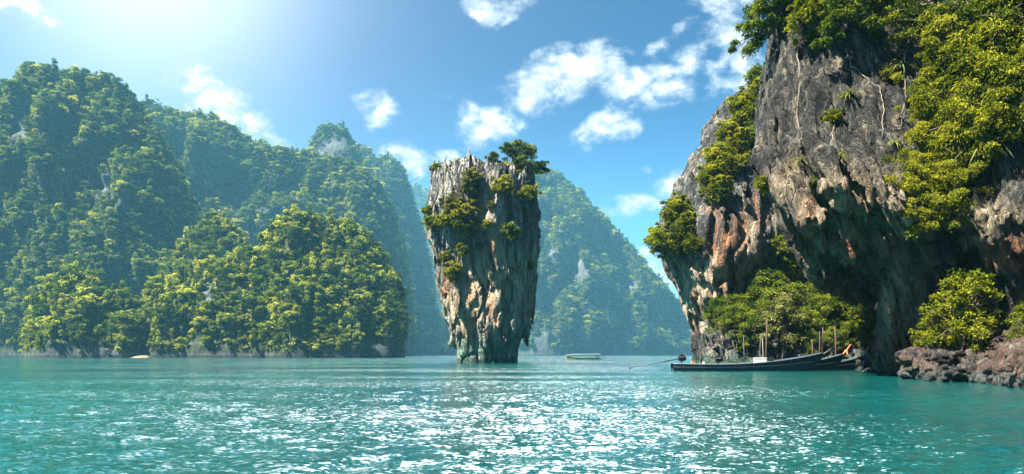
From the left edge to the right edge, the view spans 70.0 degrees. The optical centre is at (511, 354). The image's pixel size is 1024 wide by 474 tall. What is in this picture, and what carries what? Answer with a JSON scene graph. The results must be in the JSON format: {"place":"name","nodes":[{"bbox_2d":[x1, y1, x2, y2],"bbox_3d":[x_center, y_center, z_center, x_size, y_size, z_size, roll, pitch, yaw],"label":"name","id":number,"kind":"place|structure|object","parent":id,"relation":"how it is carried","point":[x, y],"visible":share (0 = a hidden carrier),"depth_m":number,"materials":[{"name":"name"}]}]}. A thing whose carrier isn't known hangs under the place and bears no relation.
{"place":"outdoors","nodes":[
{"label":"outdoors","id":0,"kind":"place"},
{"bbox_2d":[20,283,143,357],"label":"shore mound","id":1,"kind":"object","parent":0,"point":[98,351],"visible":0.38,"depth_m":388.71,"materials":[{"name":"stone"}]},
{"bbox_2d":[0,71,195,356],"bbox_3d":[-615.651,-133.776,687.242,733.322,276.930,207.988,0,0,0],"label":"mountain","id":2,"kind":"structure","parent":0,"point":[17,128],"depth_m":645.06,"materials":[{"name":"stone"}]},
{"bbox_2d":[164,227,238,283],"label":"spur","id":3,"kind":"structure","parent":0,"point":[187,257],"depth_m":511.20,"materials":[{"name":"plant"}]},
{"bbox_2d":[143,265,268,357],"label":"shore slope","id":4,"kind":"structure","parent":0,"point":[197,350],"depth_m":392.60,"materials":[{"name":"stone"}]},
{"bbox_2d":[145,105,414,355],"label":"long ridge","id":5,"kind":"structure","parent":0,"point":[223,163],"depth_m":975.70,"materials":[{"name":"stone"}]},
{"bbox_2d":[264,221,404,357],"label":"shore dome","id":6,"kind":"structure","parent":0,"point":[377,348],"depth_m":392.32,"materials":[{"name":"stone"}]},
{"bbox_2d":[311,128,358,163],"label":"rounded peak","id":7,"kind":"structure","parent":0,"point":[333,145],"depth_m":1261.72,"materials":[{"name":"stone"}]},
{"bbox_2d":[0,0,769,298],"label":"sky","id":8,"kind":"structure","parent":0,"point":[618,96],"materials":[{"name":"blue"}]},
{"bbox_2d":[358,149,444,355],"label":"back ridge","id":9,"kind":"structure","parent":0,"point":[421,351],"depth_m":1457.24,"materials":[{"name":"plant"}]},
{"bbox_2d":[425,149,540,362],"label":"rock islet","id":10,"kind":"object","parent":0,"point":[488,301],"visible":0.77,"depth_m":138.39,"materials":[{"name":"stone"}]},
{"bbox_2d":[433,210,452,227],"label":"bush","id":11,"kind":"object","parent":10,"relation":"on","point":[441,221],"visible":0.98,"depth_m":136.43,"materials":[{"name":"green plant"}]},
{"bbox_2d":[438,191,465,214],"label":"bush","id":12,"kind":"object","parent":10,"relation":"on","point":[451,198],"visible":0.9,"depth_m":135.93,"materials":[{"name":"green plant"}]},
{"bbox_2d":[440,259,465,282],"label":"bush","id":13,"kind":"object","parent":10,"relation":"on","point":[451,271],"visible":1,"depth_m":137.68,"materials":[{"name":"green plant"}]},
{"bbox_2d":[443,199,481,232],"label":"bush","id":14,"kind":"object","parent":10,"relation":"on","point":[463,210],"visible":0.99,"depth_m":135.40,"materials":[{"name":"green plant"}]},
{"bbox_2d":[458,220,479,238],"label":"bush","id":15,"kind":"object","parent":10,"relation":"on","point":[469,230],"visible":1,"depth_m":135.19,"materials":[{"name":"green plant"}]},
{"bbox_2d":[459,166,483,187],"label":"bush","id":16,"kind":"object","parent":10,"relation":"on","point":[472,176],"visible":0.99,"depth_m":135.62,"materials":[{"name":"green plant"}]},
{"bbox_2d":[490,174,514,194],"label":"bush","id":17,"kind":"object","parent":10,"relation":"on","point":[503,184],"visible":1,"depth_m":135.63,"materials":[{"name":"green plant"}]},
{"bbox_2d":[500,221,523,243],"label":"bush","id":18,"kind":"object","parent":10,"relation":"on","point":[510,233],"visible":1,"depth_m":136.22,"materials":[{"name":"green plant"}]},
{"bbox_2d":[511,155,538,175],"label":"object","id":19,"kind":"object","parent":10,"relation":"on","point":[520,161],"visible":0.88,"depth_m":140.46,"materials":[{"name":"green plant"}]},
{"bbox_2d":[515,181,542,207],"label":"bush","id":20,"kind":"object","parent":10,"relation":"on","point":[525,190],"visible":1,"depth_m":137.61,"materials":[{"name":"green plant"}]},
{"bbox_2d":[0,355,1023,473],"bbox_3d":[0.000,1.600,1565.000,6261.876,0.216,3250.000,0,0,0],"label":"sea water","id":21,"kind":"structure","parent":0,"point":[446,414],"depth_m":18.13,"materials":[{"name":"teal liquid"}]},
{"bbox_2d":[629,347,833,370],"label":"longtail boat","id":22,"kind":"object","parent":21,"relation":"on","point":[806,363],"visible":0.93,"depth_m":72.29,"materials":[{"name":"blue paint"}]},
{"bbox_2d":[811,342,853,369],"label":"longtail boat","id":23,"kind":"object","parent":21,"relation":"on","point":[830,363],"visible":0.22,"depth_m":74.62,"materials":[{"name":"red paint"}]},
{"bbox_2d":[834,346,869,369],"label":"longtail boat","id":24,"kind":"object","parent":21,"relation":"on","point":[847,364],"visible":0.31,"depth_m":76.33,"materials":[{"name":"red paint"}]},
{"bbox_2d":[445,172,691,355],"bbox_3d":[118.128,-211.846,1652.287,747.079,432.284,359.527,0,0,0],"label":"conical hill","id":25,"kind":"structure","parent":0,"point":[544,340],"depth_m":1546.27,"materials":[{"name":"green plant"}]},
{"bbox_2d":[659,81,810,363],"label":"limestone cliff","id":26,"kind":"structure","parent":0,"point":[739,230],"depth_m":90.75,"materials":[{"name":"grey stone"}]},
{"bbox_2d":[643,222,674,259],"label":"cliff shrub","id":27,"kind":"object","parent":26,"relation":"on","point":[655,238],"visible":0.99,"depth_m":94.22,"materials":[{"name":"green plant"}]},
{"bbox_2d":[658,192,693,226],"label":"cliff shrub","id":28,"kind":"object","parent":26,"relation":"on","point":[674,206],"visible":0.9,"depth_m":92.85,"materials":[{"name":"green plant"}]},
{"bbox_2d":[665,233,688,263],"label":"cliff shrub","id":29,"kind":"object","parent":26,"relation":"on","point":[677,246],"visible":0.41,"depth_m":93.00,"materials":[{"name":"green plant"}]},
{"bbox_2d":[663,210,696,242],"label":"cliff shrub","id":30,"kind":"object","parent":26,"relation":"on","point":[684,225],"visible":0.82,"depth_m":91.56,"materials":[{"name":"green plant"}]},
{"bbox_2d":[681,232,709,255],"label":"cliff shrub","id":31,"kind":"object","parent":26,"relation":"on","point":[692,241],"visible":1,"depth_m":90.12,"materials":[{"name":"green plant"}]},
{"bbox_2d":[694,158,726,187],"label":"cliff shrub","id":32,"kind":"object","parent":26,"relation":"on","point":[708,172],"visible":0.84,"depth_m":91.34,"materials":[{"name":"green plant"}]},
{"bbox_2d":[698,174,734,204],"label":"cliff shrub","id":33,"kind":"object","parent":26,"relation":"on","point":[719,190],"visible":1,"depth_m":89.59,"materials":[{"name":"green plant"}]},
{"bbox_2d":[700,142,733,162],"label":"cliff shrub","id":34,"kind":"object","parent":26,"relation":"on","point":[715,148],"visible":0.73,"depth_m":92.11,"materials":[{"name":"green plant"}]},
{"bbox_2d":[714,117,740,141],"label":"cliff shrub","id":35,"kind":"object","parent":26,"relation":"on","point":[729,124],"visible":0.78,"depth_m":93.30,"materials":[{"name":"green plant"}]},
{"bbox_2d":[712,148,749,179],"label":"cliff shrub","id":36,"kind":"object","parent":26,"relation":"on","point":[732,165],"visible":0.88,"depth_m":90.94,"materials":[{"name":"green plant"}]},
{"bbox_2d":[715,126,754,154],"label":"cliff shrub","id":37,"kind":"object","parent":26,"relation":"on","point":[742,141],"visible":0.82,"depth_m":92.14,"materials":[{"name":"green plant"}]},
{"bbox_2d":[725,92,755,113],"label":"cliff shrub","id":38,"kind":"object","parent":26,"relation":"on","point":[741,98],"visible":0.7,"depth_m":94.57,"materials":[{"name":"green plant"}]},
{"bbox_2d":[730,99,755,128],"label":"cliff shrub","id":39,"kind":"object","parent":26,"relation":"on","point":[747,113],"visible":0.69,"depth_m":93.56,"materials":[{"name":"green plant"}]},
{"bbox_2d":[738,76,759,97],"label":"cliff shrub","id":40,"kind":"object","parent":26,"relation":"on","point":[754,87],"visible":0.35,"depth_m":95.26,"materials":[{"name":"green plant"}]},
{"bbox_2d":[742,62,765,86],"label":"cliff shrub","id":41,"kind":"object","parent":26,"relation":"on","point":[754,72],"visible":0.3,"depth_m":97.14,"materials":[{"name":"green plant"}]},
{"bbox_2d":[741,264,770,295],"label":"cliff shrub","id":42,"kind":"object","parent":26,"relation":"attached to","point":[750,277],"visible":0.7,"depth_m":89.71,"materials":[{"name":"green plant"}]},
{"bbox_2d":[768,233,791,266],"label":"shrub","id":43,"kind":"object","parent":26,"relation":"attached to","point":[780,248],"visible":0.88,"depth_m":90.24,"materials":[{"name":"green plant"}]},
{"bbox_2d":[774,251,801,281],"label":"shrub","id":44,"kind":"object","parent":26,"relation":"attached to","point":[790,266],"visible":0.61,"depth_m":90.83,"materials":[{"name":"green plant"}]},
{"bbox_2d":[698,303,870,368],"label":"shore bank","id":45,"kind":"structure","parent":0,"point":[728,352],"depth_m":86.73,"materials":[{"name":"grey stone"}]},
{"bbox_2d":[700,294,737,345],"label":"tree","id":46,"kind":"object","parent":45,"relation":"on","point":[719,306],"visible":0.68,"depth_m":88.70,"materials":[{"name":"green plant"}]},
{"bbox_2d":[718,302,752,350],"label":"tree","id":47,"kind":"object","parent":45,"relation":"on","point":[741,310],"visible":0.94,"depth_m":86.40,"materials":[{"name":"green plant"}]},
{"bbox_2d":[723,292,762,336],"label":"tree","id":48,"kind":"object","parent":45,"relation":"on","point":[743,298],"visible":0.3,"depth_m":89.38,"materials":[{"name":"green plant"}]},
{"bbox_2d":[735,308,782,352],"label":"tree","id":49,"kind":"object","parent":45,"relation":"on","point":[751,318],"visible":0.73,"depth_m":85.40,"materials":[{"name":"green plant"}]},
{"bbox_2d":[742,266,791,328],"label":"tree","id":50,"kind":"object","parent":45,"relation":"on","point":[753,287],"visible":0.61,"depth_m":88.73,"materials":[{"name":"green plant"}]},
{"bbox_2d":[752,279,804,344],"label":"tree","id":51,"kind":"object","parent":45,"relation":"on","point":[774,291],"visible":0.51,"depth_m":87.00,"materials":[{"name":"green plant"}]},
{"bbox_2d":[752,292,814,358],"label":"tree","id":52,"kind":"object","parent":45,"relation":"on","point":[781,308],"visible":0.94,"depth_m":83.98,"materials":[{"name":"green plant"}]},
{"bbox_2d":[783,304,821,351],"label":"tree","id":53,"kind":"object","parent":45,"relation":"on","point":[807,324],"visible":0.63,"depth_m":84.77,"materials":[{"name":"green plant"}]},
{"bbox_2d":[791,281,834,333],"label":"tree","id":54,"kind":"object","parent":45,"relation":"on","point":[806,288],"visible":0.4,"depth_m":87.18,"materials":[{"name":"green plant"}]},
{"bbox_2d":[801,331,824,355],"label":"tree","id":55,"kind":"object","parent":45,"relation":"on","point":[814,336],"visible":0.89,"depth_m":83.64,"materials":[{"name":"green plant"}]},
{"bbox_2d":[810,293,847,332],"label":"tree","id":56,"kind":"object","parent":45,"relation":"on","point":[822,302],"visible":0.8,"depth_m":85.40,"materials":[{"name":"green plant"}]},
{"bbox_2d":[820,328,843,355],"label":"tree","id":57,"kind":"object","parent":45,"relation":"on","point":[829,338],"visible":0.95,"depth_m":83.35,"materials":[{"name":"green plant"}]},
{"bbox_2d":[837,320,862,347],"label":"tree","id":58,"kind":"object","parent":45,"relation":"on","point":[849,327],"visible":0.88,"depth_m":83.83,"materials":[{"name":"green plant"}]},
{"bbox_2d":[829,299,876,337],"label":"tree","id":59,"kind":"object","parent":45,"relation":"on","point":[856,317],"visible":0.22,"depth_m":85.86,"materials":[{"name":"green plant"}]},
{"bbox_2d":[848,303,877,342],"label":"tree","id":60,"kind":"object","parent":45,"relation":"on","point":[859,307],"visible":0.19,"depth_m":84.51,"materials":[{"name":"green plant"}]},
{"bbox_2d":[849,307,877,349],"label":"tree","id":61,"kind":"object","parent":45,"relation":"on","point":[873,313],"visible":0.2,"depth_m":83.05,"materials":[{"name":"green plant"}]},
{"bbox_2d":[854,320,874,345],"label":"tree","id":62,"kind":"object","parent":45,"relation":"on","point":[865,324],"visible":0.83,"depth_m":83.18,"materials":[{"name":"green plant"}]},
{"bbox_2d":[748,0,1023,375],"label":"overhanging cliff","id":63,"kind":"structure","parent":0,"point":[843,225],"depth_m":52.93,"materials":[{"name":"stone"}]},
{"bbox_2d":[727,0,788,60],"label":"hanging bush","id":64,"kind":"object","parent":63,"relation":"hanging from","point":[759,37],"visible":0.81,"depth_m":60.46,"materials":[{"name":"green plant"}]},
{"bbox_2d":[740,0,795,31],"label":"hanging bush","id":65,"kind":"object","parent":63,"relation":"hanging from","point":[764,6],"visible":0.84,"depth_m":58.98,"materials":[{"name":"green plant"}]},
{"bbox_2d":[782,0,837,45],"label":"cliff shrub","id":66,"kind":"object","parent":63,"relation":"attached to","point":[809,13],"visible":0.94,"depth_m":55.40,"materials":[{"name":"green plant"}]},
{"bbox_2d":[819,108,843,123],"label":"cliff shrub","id":67,"kind":"object","parent":63,"relation":"attached to","point":[833,114],"visible":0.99,"depth_m":52.78,"materials":[{"name":"green plant"}]},
{"bbox_2d":[809,0,887,49],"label":"cliff shrub","id":68,"kind":"object","parent":63,"relation":"on","point":[841,10],"visible":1,"depth_m":53.19,"materials":[{"name":"green plant"}]},
{"bbox_2d":[859,0,900,18],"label":"cliff shrub","id":69,"kind":"object","parent":63,"relation":"on","point":[877,5],"visible":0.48,"depth_m":53.95,"materials":[{"name":"green plant"}]},
{"bbox_2d":[868,0,953,50],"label":"cliff shrub","id":70,"kind":"object","parent":63,"relation":"on","point":[905,29],"visible":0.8,"depth_m":52.08,"materials":[{"name":"green plant"}]},
{"bbox_2d":[879,147,958,203],"bbox_3d":[27.027,-11.918,48.914,4.975,4.244,2.371,0,0,11],"label":"hanging bush","id":71,"kind":"object","parent":63,"relation":"on","point":[919,168],"visible":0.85,"depth_m":48.57,"materials":[{"name":"green plant"}]},
{"bbox_2d":[893,105,947,136],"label":"hanging bush","id":72,"kind":"object","parent":63,"relation":"attached to","point":[915,116],"visible":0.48,"depth_m":50.42,"materials":[{"name":"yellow plant"}]},
{"bbox_2d":[890,72,954,127],"bbox_3d":[29.869,-17.600,50.014,7.216,5.075,3.078,0,0,24],"label":"hanging bush","id":73,"kind":"object","parent":63,"relation":"hanging from","point":[897,75],"visible":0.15,"depth_m":50.57,"materials":[{"name":"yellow plant"}]},
{"bbox_2d":[900,179,975,239],"bbox_3d":[28.316,-9.727,48.303,5.475,4.325,2.265,0,0,7],"label":"hanging bush","id":74,"kind":"object","parent":63,"relation":"attached to","point":[934,202],"visible":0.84,"depth_m":48.08,"materials":[{"name":"green plant"}]},
{"bbox_2d":[911,157,986,222],"bbox_3d":[28.427,-10.792,48.819,2.885,4.894,5.846,0,0,-39],"label":"hanging bush","id":75,"kind":"object","parent":63,"relation":"attached to","point":[960,180],"visible":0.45,"depth_m":47.52,"materials":[{"name":"green plant"}]},
{"bbox_2d":[914,2,983,66],"bbox_3d":[30.074,-21.355,51.020,2.754,4.541,6.457,0,0,-20],"label":"hanging bush","id":76,"kind":"object","parent":63,"relation":"hanging from","point":[920,52],"visible":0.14,"depth_m":51.47,"materials":[{"name":"green plant"}]},
{"bbox_2d":[904,148,997,202],"bbox_3d":[29.057,-11.844,48.949,5.952,4.702,2.462,0,0,22],"label":"hanging bush","id":77,"kind":"object","parent":63,"relation":"on","point":[963,167],"visible":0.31,"depth_m":48.54,"materials":[{"name":"green plant"}]},
{"bbox_2d":[919,127,985,185],"bbox_3d":[29.581,-13.453,49.220,5.427,4.630,2.586,0,0,40],"label":"hanging bush","id":78,"kind":"object","parent":63,"relation":"on","point":[960,156],"visible":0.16,"depth_m":48.27,"materials":[{"name":"green plant"}]},
{"bbox_2d":[884,0,1023,86],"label":"hanging bush","id":79,"kind":"object","parent":63,"relation":"on","point":[949,20],"visible":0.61,"depth_m":49.04,"materials":[{"name":"green plant"}]},
{"bbox_2d":[903,80,1023,167],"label":"hanging bush","id":80,"kind":"object","parent":63,"relation":"attached to","point":[958,135],"visible":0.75,"depth_m":47.42,"materials":[{"name":"green plant"}]},
{"bbox_2d":[905,91,1023,166],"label":"hanging bush","id":81,"kind":"object","parent":63,"relation":"on","point":[923,109],"visible":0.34,"depth_m":49.26,"materials":[{"name":"green plant"}]},
{"bbox_2d":[906,26,1023,122],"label":"hanging bush","id":82,"kind":"object","parent":63,"relation":"on","point":[919,81],"visible":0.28,"depth_m":49.80,"materials":[{"name":"green plant"}]},
{"bbox_2d":[907,19,1023,136],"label":"hanging bush","id":83,"kind":"object","parent":63,"relation":"on","point":[985,55],"visible":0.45,"depth_m":46.92,"materials":[{"name":"green plant"}]},
{"bbox_2d":[913,39,1023,157],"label":"hanging bush","id":84,"kind":"object","parent":63,"relation":"on","point":[999,94],"visible":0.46,"depth_m":46.12,"materials":[{"name":"green plant"}]},
{"bbox_2d":[914,0,1023,94],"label":"hanging bush","id":85,"kind":"object","parent":63,"relation":"on","point":[988,6],"visible":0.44,"depth_m":47.27,"materials":[{"name":"green plant"}]},
{"bbox_2d":[952,64,1023,150],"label":"hanging bush","id":86,"kind":"object","parent":63,"relation":"on","point":[1014,135],"visible":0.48,"depth_m":45.96,"materials":[{"name":"green plant"}]},
{"bbox_2d":[855,320,1023,387],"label":"rocky ledge","id":87,"kind":"object","parent":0,"point":[999,360],"visible":0.52,"depth_m":42.68,"materials":[{"name":"grey stone"}]},
{"bbox_2d":[908,308,959,349],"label":"ledge shrub","id":88,"kind":"object","parent":87,"relation":"on","point":[934,319],"visible":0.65,"depth_m":47.26,"materials":[{"name":"green plant"}]},
{"bbox_2d":[916,268,1007,352],"bbox_3d":[28.636,-2.588,46.500,4.553,6.026,4.571,0,0,-39],"label":"ledge shrub","id":89,"kind":"object","parent":87,"relation":"on","point":[967,320],"visible":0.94,"depth_m":45.79,"materials":[{"name":"green plant"}]},
{"bbox_2d":[1004,300,1023,341],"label":"ledge shrub","id":90,"kind":"object","parent":87,"relation":"on","point":[1019,309],"visible":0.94,"depth_m":42.01,"materials":[{"name":"green plant"}]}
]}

